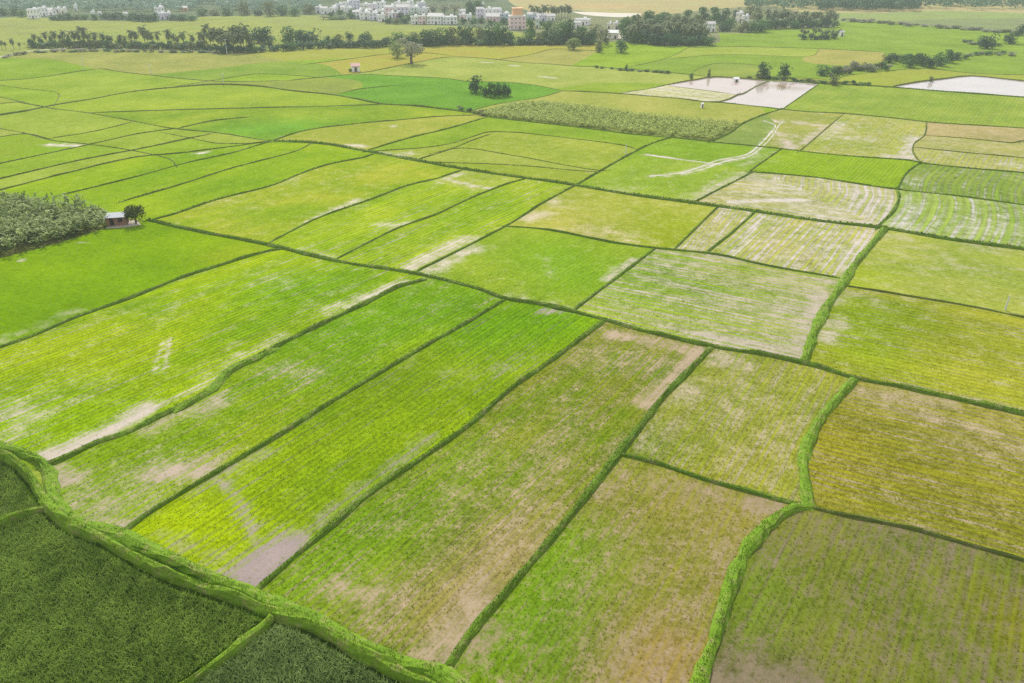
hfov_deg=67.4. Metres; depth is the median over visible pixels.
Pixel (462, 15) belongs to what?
house
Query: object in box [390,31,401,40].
tree
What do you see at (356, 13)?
house
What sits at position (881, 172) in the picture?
rice field
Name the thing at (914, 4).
woodland
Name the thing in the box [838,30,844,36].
house
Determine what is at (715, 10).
tree
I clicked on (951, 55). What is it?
tree
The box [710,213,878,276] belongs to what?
rice field
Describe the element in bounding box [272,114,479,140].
field bund
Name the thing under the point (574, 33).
tree
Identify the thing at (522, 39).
tree
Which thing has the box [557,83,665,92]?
rice field
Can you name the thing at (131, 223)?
bare yard
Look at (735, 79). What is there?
house
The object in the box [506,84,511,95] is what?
tree
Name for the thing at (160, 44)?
shrub
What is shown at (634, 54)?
rice field
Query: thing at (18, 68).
rice field
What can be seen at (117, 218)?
brick hut
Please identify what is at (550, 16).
house
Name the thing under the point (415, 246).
rice field
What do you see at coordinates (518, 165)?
field bund
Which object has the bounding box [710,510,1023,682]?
rice field
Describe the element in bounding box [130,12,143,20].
tree
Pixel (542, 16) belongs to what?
house
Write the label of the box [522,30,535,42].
tree
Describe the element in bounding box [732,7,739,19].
tree
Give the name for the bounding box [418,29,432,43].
tree
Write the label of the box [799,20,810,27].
shrub
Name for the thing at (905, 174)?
field bund
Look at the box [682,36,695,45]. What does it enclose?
tree
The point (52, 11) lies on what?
house
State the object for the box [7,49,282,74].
rice field
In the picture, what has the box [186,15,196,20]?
tree
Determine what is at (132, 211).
tree
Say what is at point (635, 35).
shrub
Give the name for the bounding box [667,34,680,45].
tree
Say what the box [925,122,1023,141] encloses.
rice field
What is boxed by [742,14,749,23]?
house
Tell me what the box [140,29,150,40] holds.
coconut palm
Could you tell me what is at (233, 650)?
field bund
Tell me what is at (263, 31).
tree
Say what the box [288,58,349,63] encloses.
rice field
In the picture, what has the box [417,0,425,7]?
house
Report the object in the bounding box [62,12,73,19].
tree
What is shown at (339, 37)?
tree
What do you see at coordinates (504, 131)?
field bund
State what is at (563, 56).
rice field
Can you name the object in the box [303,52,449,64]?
field bund
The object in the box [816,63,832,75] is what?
tree
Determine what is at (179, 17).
tree
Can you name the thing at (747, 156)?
wheel track
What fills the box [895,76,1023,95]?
pond water
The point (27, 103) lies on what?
field bund
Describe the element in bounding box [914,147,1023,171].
rice field
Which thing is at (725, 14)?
tree
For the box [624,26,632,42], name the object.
coconut palm
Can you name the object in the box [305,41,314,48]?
shrub
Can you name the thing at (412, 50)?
tree
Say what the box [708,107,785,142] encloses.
field bund
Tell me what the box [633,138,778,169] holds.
rice field
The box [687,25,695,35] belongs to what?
coconut palm
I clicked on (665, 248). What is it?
field bund
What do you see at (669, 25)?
coconut palm
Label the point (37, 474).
rice field
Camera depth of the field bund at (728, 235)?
174.80 m
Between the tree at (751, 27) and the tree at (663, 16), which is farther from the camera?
the tree at (663, 16)
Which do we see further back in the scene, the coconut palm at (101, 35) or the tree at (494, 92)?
the coconut palm at (101, 35)
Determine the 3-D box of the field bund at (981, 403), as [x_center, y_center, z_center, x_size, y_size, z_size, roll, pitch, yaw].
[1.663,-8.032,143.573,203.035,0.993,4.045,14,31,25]
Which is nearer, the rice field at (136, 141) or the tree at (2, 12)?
the rice field at (136, 141)
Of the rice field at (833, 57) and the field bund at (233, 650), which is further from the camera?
the rice field at (833, 57)
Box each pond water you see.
[668,77,765,93]
[723,81,816,107]
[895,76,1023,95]
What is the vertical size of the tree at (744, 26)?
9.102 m
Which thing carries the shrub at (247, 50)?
on the rice field at (159, 62)
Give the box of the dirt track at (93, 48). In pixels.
[0,48,196,56]
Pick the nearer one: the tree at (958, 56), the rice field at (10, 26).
the tree at (958, 56)
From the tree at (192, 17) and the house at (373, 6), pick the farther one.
the house at (373, 6)
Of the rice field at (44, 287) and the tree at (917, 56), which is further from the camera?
the tree at (917, 56)
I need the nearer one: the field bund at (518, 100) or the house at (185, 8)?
the field bund at (518, 100)
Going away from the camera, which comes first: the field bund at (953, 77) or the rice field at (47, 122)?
the rice field at (47, 122)
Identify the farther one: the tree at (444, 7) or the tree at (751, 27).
the tree at (444, 7)
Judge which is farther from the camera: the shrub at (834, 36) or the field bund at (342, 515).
the shrub at (834, 36)
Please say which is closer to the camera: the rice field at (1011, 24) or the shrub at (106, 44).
the shrub at (106, 44)
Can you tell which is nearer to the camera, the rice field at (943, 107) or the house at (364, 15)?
the rice field at (943, 107)
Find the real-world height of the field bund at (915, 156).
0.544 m
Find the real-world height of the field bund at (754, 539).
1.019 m
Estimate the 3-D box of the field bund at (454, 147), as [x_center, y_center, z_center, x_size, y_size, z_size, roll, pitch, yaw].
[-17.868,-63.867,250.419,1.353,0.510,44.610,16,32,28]
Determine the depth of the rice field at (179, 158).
240.98 m
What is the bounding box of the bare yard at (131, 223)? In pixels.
[107,220,140,227]
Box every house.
[26,7,40,18]
[37,6,48,15]
[47,8,56,14]
[60,6,66,13]
[154,5,164,15]
[157,11,165,19]
[165,11,170,18]
[180,6,187,11]
[315,5,321,12]
[320,6,328,13]
[328,6,336,12]
[340,6,346,11]
[342,0,349,6]
[349,0,359,8]
[350,63,359,71]
[352,10,359,17]
[359,10,369,19]
[360,2,368,9]
[368,2,376,10]
[369,11,377,19]
[376,0,385,9]
[377,13,384,21]
[384,5,393,16]
[387,11,393,17]
[396,4,408,15]
[410,5,418,13]
[410,14,417,23]
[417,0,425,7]
[418,13,425,23]
[419,6,425,14]
[426,13,444,23]
[442,14,457,23]
[458,9,465,14]
[459,12,464,19]
[466,13,471,20]
[475,7,483,17]
[483,7,491,18]
[486,13,499,21]
[492,7,500,12]
[500,11,508,20]
[508,7,525,28]
[527,12,536,19]
[536,13,545,20]
[536,16,539,27]
[546,13,555,20]
[573,21,581,27]
[574,17,590,24]
[607,21,611,28]
[607,30,618,38]
[613,21,618,28]
[705,21,716,31]
[732,77,739,81]
[735,11,743,21]
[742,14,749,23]
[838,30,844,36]
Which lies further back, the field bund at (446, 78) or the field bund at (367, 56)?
the field bund at (367, 56)
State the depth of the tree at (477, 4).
714.09 m
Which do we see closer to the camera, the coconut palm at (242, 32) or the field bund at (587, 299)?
the field bund at (587, 299)
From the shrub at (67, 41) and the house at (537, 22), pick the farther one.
the house at (537, 22)
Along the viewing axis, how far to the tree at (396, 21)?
605.36 m
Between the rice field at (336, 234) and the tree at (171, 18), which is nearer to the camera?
the rice field at (336, 234)
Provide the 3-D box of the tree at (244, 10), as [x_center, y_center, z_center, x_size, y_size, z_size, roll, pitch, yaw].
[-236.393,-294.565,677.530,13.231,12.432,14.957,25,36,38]
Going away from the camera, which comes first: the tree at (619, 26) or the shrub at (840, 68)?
the shrub at (840, 68)
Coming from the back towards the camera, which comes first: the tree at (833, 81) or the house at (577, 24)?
the house at (577, 24)
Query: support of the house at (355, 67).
on the rice field at (376, 62)
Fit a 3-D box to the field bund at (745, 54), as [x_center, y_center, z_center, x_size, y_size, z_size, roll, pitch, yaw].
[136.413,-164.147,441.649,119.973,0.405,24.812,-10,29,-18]
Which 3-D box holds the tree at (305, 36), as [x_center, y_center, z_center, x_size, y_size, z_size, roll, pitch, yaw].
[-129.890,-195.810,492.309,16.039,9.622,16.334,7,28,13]
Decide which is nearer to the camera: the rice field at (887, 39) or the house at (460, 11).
the rice field at (887, 39)
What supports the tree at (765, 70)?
on the rice field at (732, 70)
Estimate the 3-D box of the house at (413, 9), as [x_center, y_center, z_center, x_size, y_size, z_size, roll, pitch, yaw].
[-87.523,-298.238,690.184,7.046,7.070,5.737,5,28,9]
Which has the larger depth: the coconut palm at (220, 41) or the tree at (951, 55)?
the coconut palm at (220, 41)
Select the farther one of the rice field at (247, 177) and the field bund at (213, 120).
the field bund at (213, 120)
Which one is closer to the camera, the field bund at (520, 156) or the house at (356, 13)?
the field bund at (520, 156)
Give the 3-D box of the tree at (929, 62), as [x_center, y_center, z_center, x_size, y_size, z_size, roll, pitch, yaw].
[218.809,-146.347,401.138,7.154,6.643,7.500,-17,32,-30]
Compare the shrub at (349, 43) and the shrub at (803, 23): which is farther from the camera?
the shrub at (803, 23)
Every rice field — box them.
[0,0,529,30]
[0,17,277,36]
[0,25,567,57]
[0,58,94,79]
[0,69,202,103]
[0,85,58,105]
[0,97,22,102]
[0,102,39,113]
[0,107,132,137]
[0,129,19,135]
[0,134,85,161]
[0,142,370,220]
[0,145,125,176]
[0,151,149,188]
[0,221,273,344]
[0,250,428,459]
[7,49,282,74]
[19,458,35,468]
[30,468,42,486]
[48,85,376,111]
[51,122,168,143]
[53,278,500,527]
[95,104,478,139]
[95,129,211,149]
[131,300,599,586]
[135,139,241,153]
[153,61,342,79]
[156,154,461,241]
[159,143,259,164]
[183,77,362,93]
[194,133,265,142]
[204,15,493,31]
[213,74,313,80]
[257,47,393,60]
[261,322,706,663]
[271,180,480,258]
[277,115,485,149]
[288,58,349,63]
[318,43,596,74]
[326,74,560,110]
[339,179,570,270]
[358,57,704,88]
[372,117,666,150]
[378,132,635,169]
[419,227,652,308]
[420,148,597,170]
[435,170,522,191]
[441,163,593,183]
[454,456,788,682]
[471,91,764,122]
[500,49,595,64]
[508,0,1023,15]
[508,186,715,247]
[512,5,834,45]
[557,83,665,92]
[572,42,688,67]
[577,249,839,358]
[580,154,748,200]
[624,22,1023,78]
[625,85,733,100]
[625,349,847,501]
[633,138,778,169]
[666,47,818,58]
[676,207,751,250]
[693,63,768,79]
[699,172,896,224]
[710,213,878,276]
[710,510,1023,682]
[715,114,773,144]
[752,149,916,187]
[760,109,841,149]
[761,107,776,112]
[773,69,1023,85]
[785,84,1023,126]
[802,114,925,160]
[803,49,885,64]
[808,381,1023,556]
[809,11,1023,21]
[809,287,1023,409]
[848,230,1023,314]
[871,18,1023,30]
[882,190,1023,246]
[900,163,1023,203]
[914,136,1023,156]
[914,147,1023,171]
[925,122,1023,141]
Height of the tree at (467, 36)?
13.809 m
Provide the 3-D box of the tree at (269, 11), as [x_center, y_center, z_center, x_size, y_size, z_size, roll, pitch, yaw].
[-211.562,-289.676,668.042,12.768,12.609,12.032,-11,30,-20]
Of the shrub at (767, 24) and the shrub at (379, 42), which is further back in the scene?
the shrub at (767, 24)
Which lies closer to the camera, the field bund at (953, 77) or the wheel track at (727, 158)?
the wheel track at (727, 158)
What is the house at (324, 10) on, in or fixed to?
on the rice field at (505, 5)
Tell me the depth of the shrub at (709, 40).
483.57 m
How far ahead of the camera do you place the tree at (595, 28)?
505.94 m
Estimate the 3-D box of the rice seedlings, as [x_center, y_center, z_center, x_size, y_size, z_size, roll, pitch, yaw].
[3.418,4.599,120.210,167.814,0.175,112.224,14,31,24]
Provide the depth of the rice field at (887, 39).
477.65 m
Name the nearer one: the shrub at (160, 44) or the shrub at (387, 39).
the shrub at (160, 44)
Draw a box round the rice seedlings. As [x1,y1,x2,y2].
[0,263,1023,682]
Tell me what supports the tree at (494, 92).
on the rice field at (442, 93)
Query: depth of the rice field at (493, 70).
385.62 m
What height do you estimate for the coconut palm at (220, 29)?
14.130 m
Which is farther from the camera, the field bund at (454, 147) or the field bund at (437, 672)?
the field bund at (454, 147)
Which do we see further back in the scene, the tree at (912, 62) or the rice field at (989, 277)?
the tree at (912, 62)
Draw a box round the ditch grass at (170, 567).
[130,548,206,582]
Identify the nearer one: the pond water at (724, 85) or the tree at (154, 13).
the pond water at (724, 85)
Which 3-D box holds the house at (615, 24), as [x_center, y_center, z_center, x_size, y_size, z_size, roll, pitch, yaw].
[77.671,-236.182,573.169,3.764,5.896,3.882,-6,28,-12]
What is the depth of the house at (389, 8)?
664.59 m
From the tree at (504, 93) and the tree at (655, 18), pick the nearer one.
the tree at (504, 93)
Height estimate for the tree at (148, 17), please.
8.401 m
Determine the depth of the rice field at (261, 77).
374.52 m
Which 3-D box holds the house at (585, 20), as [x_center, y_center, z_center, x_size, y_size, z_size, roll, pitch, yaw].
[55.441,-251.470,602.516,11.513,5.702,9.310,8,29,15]
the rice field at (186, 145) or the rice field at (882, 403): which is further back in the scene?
the rice field at (186, 145)
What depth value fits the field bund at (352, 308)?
139.21 m
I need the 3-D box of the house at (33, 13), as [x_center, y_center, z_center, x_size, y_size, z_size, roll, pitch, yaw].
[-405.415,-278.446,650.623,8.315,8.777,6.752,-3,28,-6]
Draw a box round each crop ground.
[0,205,143,257]
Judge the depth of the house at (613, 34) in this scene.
516.59 m
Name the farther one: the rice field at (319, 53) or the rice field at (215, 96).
the rice field at (319, 53)
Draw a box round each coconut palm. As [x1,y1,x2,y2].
[29,33,36,41]
[40,31,46,39]
[48,31,57,38]
[67,30,75,40]
[73,30,81,39]
[76,26,87,46]
[89,31,98,40]
[97,32,104,39]
[126,29,133,38]
[129,30,138,40]
[137,25,146,43]
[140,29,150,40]
[153,31,161,40]
[162,29,171,42]
[178,31,185,40]
[188,34,194,42]
[195,32,202,40]
[200,23,209,43]
[204,30,213,45]
[210,28,219,43]
[214,30,222,42]
[216,26,225,41]
[216,35,224,45]
[220,33,229,43]
[226,25,234,46]
[227,33,237,52]
[233,23,242,45]
[235,31,243,52]
[237,29,246,46]
[240,24,249,44]
[246,34,252,43]
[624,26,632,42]
[630,24,639,34]
[631,14,638,23]
[639,22,648,32]
[653,23,662,33]
[665,21,673,31]
[674,22,683,33]
[680,17,688,24]
[681,23,689,34]
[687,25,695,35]
[691,28,698,35]
[692,23,701,33]
[703,26,710,35]
[785,10,791,17]
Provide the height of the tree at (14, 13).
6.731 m
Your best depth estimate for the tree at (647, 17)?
573.38 m
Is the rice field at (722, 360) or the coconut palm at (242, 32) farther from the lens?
the coconut palm at (242, 32)
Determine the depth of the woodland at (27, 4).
729.33 m
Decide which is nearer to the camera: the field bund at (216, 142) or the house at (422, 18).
the field bund at (216, 142)
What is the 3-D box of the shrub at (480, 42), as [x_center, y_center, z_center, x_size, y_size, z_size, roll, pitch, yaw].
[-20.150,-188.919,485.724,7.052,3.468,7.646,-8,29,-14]
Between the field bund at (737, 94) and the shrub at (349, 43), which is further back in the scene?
the shrub at (349, 43)
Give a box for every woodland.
[0,0,318,10]
[744,0,1023,7]
[817,0,920,9]
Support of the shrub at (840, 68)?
on the rice field at (887, 39)
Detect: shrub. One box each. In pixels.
[27,38,33,47]
[35,42,45,48]
[48,38,60,47]
[58,39,65,47]
[64,38,71,47]
[70,43,80,47]
[90,40,100,47]
[101,40,111,48]
[128,39,136,47]
[131,40,142,48]
[142,42,152,48]
[156,41,165,49]
[175,45,186,50]
[190,43,199,49]
[196,40,207,48]
[218,46,229,53]
[236,45,244,52]
[244,47,252,52]
[264,41,273,48]
[279,43,286,50]
[284,40,299,49]
[297,42,305,49]
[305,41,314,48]
[314,41,321,48]
[319,39,327,46]
[324,43,334,48]
[334,40,341,47]
[341,41,354,47]
[352,41,359,47]
[357,38,369,46]
[359,40,369,47]
[367,40,376,47]
[375,40,385,47]
[382,36,391,45]
[418,41,431,45]
[476,40,484,44]
[524,39,535,44]
[544,39,555,44]
[631,31,639,42]
[638,34,647,42]
[660,33,672,45]
[669,29,682,36]
[673,33,679,45]
[696,38,706,44]
[704,36,716,45]
[758,19,772,26]
[767,18,778,27]
[772,20,780,28]
[788,20,799,28]
[798,34,806,39]
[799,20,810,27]
[815,20,823,27]
[819,34,829,38]
[825,18,831,27]
[829,34,837,38]
[831,18,839,26]
[835,66,842,73]
[850,60,859,67]
[864,63,872,70]
[869,66,878,71]
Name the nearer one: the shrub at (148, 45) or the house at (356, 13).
the shrub at (148, 45)
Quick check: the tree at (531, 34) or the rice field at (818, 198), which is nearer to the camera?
the rice field at (818, 198)
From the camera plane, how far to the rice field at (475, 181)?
215.08 m
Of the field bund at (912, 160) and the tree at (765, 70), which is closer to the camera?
the field bund at (912, 160)
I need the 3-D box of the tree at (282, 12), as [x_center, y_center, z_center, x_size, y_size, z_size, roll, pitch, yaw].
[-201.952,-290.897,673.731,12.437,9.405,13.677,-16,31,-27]
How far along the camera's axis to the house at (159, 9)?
674.07 m
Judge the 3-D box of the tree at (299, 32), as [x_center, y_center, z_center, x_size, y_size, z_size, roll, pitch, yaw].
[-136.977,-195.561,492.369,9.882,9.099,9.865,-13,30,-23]
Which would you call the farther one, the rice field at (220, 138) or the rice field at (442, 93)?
the rice field at (442, 93)
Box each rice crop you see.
[0,462,39,515]
[0,513,261,682]
[192,621,400,682]
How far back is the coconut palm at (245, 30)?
456.75 m
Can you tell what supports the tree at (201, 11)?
on the rice field at (505, 5)
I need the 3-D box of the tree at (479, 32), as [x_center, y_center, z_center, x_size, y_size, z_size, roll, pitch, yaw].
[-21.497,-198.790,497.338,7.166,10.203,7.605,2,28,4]
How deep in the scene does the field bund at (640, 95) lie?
331.72 m
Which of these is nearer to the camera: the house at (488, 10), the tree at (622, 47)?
the tree at (622, 47)
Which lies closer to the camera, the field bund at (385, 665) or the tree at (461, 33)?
the field bund at (385, 665)
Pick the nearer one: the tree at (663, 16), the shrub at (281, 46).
the shrub at (281, 46)
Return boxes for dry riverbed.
[575,12,640,16]
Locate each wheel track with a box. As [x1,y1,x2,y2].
[650,120,775,176]
[650,155,714,163]
[683,122,782,173]
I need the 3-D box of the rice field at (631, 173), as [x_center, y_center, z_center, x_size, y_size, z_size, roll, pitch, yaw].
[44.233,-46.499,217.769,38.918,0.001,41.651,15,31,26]
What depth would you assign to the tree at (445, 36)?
485.56 m
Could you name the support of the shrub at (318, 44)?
on the rice field at (319, 53)
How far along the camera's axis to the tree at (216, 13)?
673.51 m
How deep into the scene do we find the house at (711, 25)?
555.79 m
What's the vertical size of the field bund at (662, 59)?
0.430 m
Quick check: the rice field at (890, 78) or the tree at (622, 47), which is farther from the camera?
the tree at (622, 47)
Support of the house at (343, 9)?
on the rice field at (505, 5)
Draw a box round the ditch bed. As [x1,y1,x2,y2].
[130,549,205,582]
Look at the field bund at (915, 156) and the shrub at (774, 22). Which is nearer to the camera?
the field bund at (915, 156)
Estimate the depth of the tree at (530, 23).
515.72 m
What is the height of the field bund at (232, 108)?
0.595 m
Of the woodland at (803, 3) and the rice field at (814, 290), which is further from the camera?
the woodland at (803, 3)
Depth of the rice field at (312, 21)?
612.61 m
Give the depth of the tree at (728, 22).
563.30 m
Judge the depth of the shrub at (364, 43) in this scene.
473.29 m
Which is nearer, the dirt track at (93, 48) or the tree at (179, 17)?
the dirt track at (93, 48)
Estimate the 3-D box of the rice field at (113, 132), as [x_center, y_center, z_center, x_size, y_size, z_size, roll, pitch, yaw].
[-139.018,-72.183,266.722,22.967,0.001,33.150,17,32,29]
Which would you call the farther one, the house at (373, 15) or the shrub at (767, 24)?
the house at (373, 15)
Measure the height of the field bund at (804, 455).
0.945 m
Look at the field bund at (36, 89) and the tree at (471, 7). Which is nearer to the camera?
the field bund at (36, 89)
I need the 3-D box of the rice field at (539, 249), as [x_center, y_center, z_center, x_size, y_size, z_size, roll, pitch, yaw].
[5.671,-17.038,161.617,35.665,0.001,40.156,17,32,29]
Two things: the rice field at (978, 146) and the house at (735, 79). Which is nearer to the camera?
the rice field at (978, 146)
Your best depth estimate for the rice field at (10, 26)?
605.48 m
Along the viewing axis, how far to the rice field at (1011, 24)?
619.91 m
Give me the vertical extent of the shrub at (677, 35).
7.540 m
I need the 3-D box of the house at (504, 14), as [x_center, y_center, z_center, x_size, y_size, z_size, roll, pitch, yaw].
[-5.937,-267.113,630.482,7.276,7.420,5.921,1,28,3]
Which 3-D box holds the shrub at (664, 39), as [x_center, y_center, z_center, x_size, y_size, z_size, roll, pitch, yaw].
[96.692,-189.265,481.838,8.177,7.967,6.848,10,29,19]
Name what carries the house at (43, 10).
on the rice field at (505, 5)
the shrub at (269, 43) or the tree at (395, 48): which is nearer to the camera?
the tree at (395, 48)
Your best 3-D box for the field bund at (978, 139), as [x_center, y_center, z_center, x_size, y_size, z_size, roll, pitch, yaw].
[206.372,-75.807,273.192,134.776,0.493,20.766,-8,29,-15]
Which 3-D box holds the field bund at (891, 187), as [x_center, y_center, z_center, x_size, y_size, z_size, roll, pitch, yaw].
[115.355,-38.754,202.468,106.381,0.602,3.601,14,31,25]
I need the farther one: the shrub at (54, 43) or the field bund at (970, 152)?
the shrub at (54, 43)
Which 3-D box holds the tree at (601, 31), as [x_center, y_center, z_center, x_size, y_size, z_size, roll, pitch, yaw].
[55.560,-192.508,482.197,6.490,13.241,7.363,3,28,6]
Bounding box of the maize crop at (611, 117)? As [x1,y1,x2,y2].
[480,99,737,138]
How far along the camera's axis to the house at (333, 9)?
703.11 m
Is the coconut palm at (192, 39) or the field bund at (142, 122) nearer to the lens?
the field bund at (142, 122)
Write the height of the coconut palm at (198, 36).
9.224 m
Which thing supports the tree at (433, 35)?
on the rice field at (376, 62)
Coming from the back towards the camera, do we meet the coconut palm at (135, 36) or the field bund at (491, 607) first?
the coconut palm at (135, 36)
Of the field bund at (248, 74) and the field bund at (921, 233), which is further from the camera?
the field bund at (248, 74)
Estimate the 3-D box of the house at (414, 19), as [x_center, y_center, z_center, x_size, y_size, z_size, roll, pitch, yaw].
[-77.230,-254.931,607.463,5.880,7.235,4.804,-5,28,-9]
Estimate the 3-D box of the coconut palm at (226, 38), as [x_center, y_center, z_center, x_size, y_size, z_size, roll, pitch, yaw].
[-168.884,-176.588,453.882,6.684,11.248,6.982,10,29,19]
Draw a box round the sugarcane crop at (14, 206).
[0,190,108,247]
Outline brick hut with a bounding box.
[103,212,128,226]
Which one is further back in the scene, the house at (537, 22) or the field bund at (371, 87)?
the house at (537, 22)
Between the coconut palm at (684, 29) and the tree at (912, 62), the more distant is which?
the coconut palm at (684, 29)
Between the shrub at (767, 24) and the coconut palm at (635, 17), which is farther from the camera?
the shrub at (767, 24)
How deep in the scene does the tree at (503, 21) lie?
604.27 m
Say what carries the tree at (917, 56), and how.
on the rice field at (887, 39)
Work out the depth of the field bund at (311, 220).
195.69 m
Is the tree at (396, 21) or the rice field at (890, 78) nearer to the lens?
the rice field at (890, 78)
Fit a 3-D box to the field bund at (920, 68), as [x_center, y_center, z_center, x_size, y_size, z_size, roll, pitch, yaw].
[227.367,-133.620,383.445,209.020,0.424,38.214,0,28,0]
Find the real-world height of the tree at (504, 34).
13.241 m
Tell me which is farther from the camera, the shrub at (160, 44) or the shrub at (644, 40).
the shrub at (644, 40)
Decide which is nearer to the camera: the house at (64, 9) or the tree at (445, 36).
the tree at (445, 36)
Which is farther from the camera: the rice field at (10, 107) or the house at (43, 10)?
the house at (43, 10)
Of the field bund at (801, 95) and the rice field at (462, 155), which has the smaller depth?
the rice field at (462, 155)
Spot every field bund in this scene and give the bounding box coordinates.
[0,69,95,80]
[0,83,478,115]
[0,101,51,108]
[0,128,173,163]
[0,128,177,166]
[0,132,215,178]
[0,133,52,140]
[0,141,266,189]
[0,248,282,347]
[0,440,471,682]
[0,448,436,682]
[0,504,43,527]
[1,85,59,105]
[1,97,266,140]
[33,405,177,470]
[49,121,133,138]
[54,141,270,196]
[88,103,391,112]
[95,67,286,81]
[118,143,311,202]
[125,298,505,529]
[143,152,374,221]
[145,218,1023,415]
[162,132,271,143]
[163,346,279,413]
[175,73,327,86]
[180,116,252,127]
[180,611,274,682]
[256,320,604,589]
[258,278,426,353]
[267,139,1023,249]
[268,170,461,242]
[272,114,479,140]
[287,57,715,80]
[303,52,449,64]
[336,178,525,258]
[339,84,404,93]
[353,74,570,92]
[363,117,485,151]
[378,131,634,150]
[410,136,673,274]
[419,134,489,158]
[429,147,595,169]
[438,162,605,171]
[444,345,714,667]
[464,90,564,113]
[479,113,1023,172]
[498,225,852,279]
[503,49,597,58]
[562,90,713,102]
[573,247,655,309]
[611,452,801,503]
[630,46,689,66]
[653,76,767,87]
[660,51,817,59]
[672,206,717,251]
[689,170,755,204]
[689,501,818,682]
[692,63,769,79]
[693,46,875,51]
[704,80,769,101]
[704,209,758,254]
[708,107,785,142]
[712,102,1023,127]
[745,170,1023,204]
[747,147,782,172]
[768,80,1023,97]
[770,68,1020,79]
[784,84,818,107]
[797,113,843,152]
[797,377,858,510]
[800,225,887,360]
[811,506,1023,560]
[846,285,1023,317]
[874,187,900,229]
[884,75,1023,87]
[898,160,922,187]
[912,122,926,163]
[914,134,1023,142]
[915,147,1023,157]
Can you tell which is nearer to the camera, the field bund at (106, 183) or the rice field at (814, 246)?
the rice field at (814, 246)
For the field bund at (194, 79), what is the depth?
368.39 m
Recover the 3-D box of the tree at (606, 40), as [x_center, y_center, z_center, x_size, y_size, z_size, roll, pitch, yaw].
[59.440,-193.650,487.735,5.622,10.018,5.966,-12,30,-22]
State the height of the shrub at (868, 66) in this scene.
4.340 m
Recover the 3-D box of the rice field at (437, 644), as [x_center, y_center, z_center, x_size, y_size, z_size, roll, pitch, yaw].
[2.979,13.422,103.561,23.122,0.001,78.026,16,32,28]
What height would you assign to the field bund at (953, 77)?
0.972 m
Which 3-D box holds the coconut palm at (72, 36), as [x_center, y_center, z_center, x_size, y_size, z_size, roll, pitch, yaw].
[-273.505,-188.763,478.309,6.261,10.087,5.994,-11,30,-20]
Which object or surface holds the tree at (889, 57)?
on the rice field at (887, 39)
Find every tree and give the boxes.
[0,7,8,15]
[7,7,19,15]
[16,10,27,16]
[54,14,64,19]
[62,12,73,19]
[72,15,80,19]
[79,14,89,19]
[90,14,98,19]
[98,12,108,18]
[105,12,119,19]
[121,204,145,222]
[124,13,134,19]
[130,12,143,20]
[140,11,155,21]
[151,12,158,20]
[166,14,176,19]
[175,14,187,20]
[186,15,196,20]
[194,8,207,15]
[208,9,220,15]
[219,7,233,15]
[235,0,251,14]
[248,26,266,42]
[252,7,263,15]
[258,26,276,42]
[261,1,276,15]
[276,4,289,15]
[278,25,299,43]
[287,8,299,15]
[293,29,305,42]
[297,28,321,42]
[302,3,314,13]
[332,34,343,41]
[345,31,353,40]
[346,12,355,18]
[359,31,372,39]
[384,17,392,23]
[388,40,406,57]
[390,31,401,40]
[392,18,399,24]
[395,38,425,63]
[400,17,408,23]
[407,32,421,41]
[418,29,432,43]
[424,29,443,46]
[428,2,437,12]
[436,26,454,44]
[438,3,450,14]
[445,27,460,44]
[447,2,460,14]
[457,21,465,40]
[462,22,475,44]
[464,1,475,13]
[466,75,483,93]
[468,17,476,22]
[473,0,484,10]
[474,26,483,39]
[481,86,487,96]
[482,24,497,44]
[485,82,493,96]
[491,21,503,44]
[491,83,497,96]
[495,82,503,96]
[498,24,509,43]
[499,17,507,23]
[499,83,507,96]
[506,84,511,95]
[508,32,515,42]
[516,34,526,44]
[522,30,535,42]
[526,20,536,37]
[533,32,543,43]
[539,21,552,38]
[547,30,565,44]
[552,18,573,41]
[563,19,575,41]
[566,37,580,49]
[571,30,583,42]
[576,25,591,42]
[584,30,596,43]
[590,24,599,39]
[595,23,605,45]
[595,41,603,52]
[601,29,609,44]
[615,39,627,52]
[617,19,624,30]
[618,16,630,39]
[641,10,653,22]
[649,11,656,23]
[658,11,673,25]
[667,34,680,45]
[671,13,680,25]
[680,9,692,23]
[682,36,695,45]
[698,7,709,21]
[707,6,720,21]
[715,8,731,24]
[717,23,729,31]
[722,17,736,30]
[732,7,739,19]
[735,19,749,31]
[744,3,754,17]
[745,21,758,32]
[753,6,763,20]
[753,18,769,31]
[757,61,771,75]
[777,63,792,76]
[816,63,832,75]
[829,75,840,84]
[882,53,895,62]
[891,53,901,60]
[897,54,910,63]
[902,53,917,66]
[911,52,923,62]
[916,53,929,65]
[923,55,939,67]
[934,52,950,65]
[943,49,956,62]
[954,52,962,59]
[974,33,1000,48]
[1003,31,1020,43]
[1015,24,1023,35]
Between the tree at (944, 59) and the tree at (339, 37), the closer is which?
the tree at (944, 59)
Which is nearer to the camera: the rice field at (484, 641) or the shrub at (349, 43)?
the rice field at (484, 641)
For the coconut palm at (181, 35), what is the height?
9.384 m

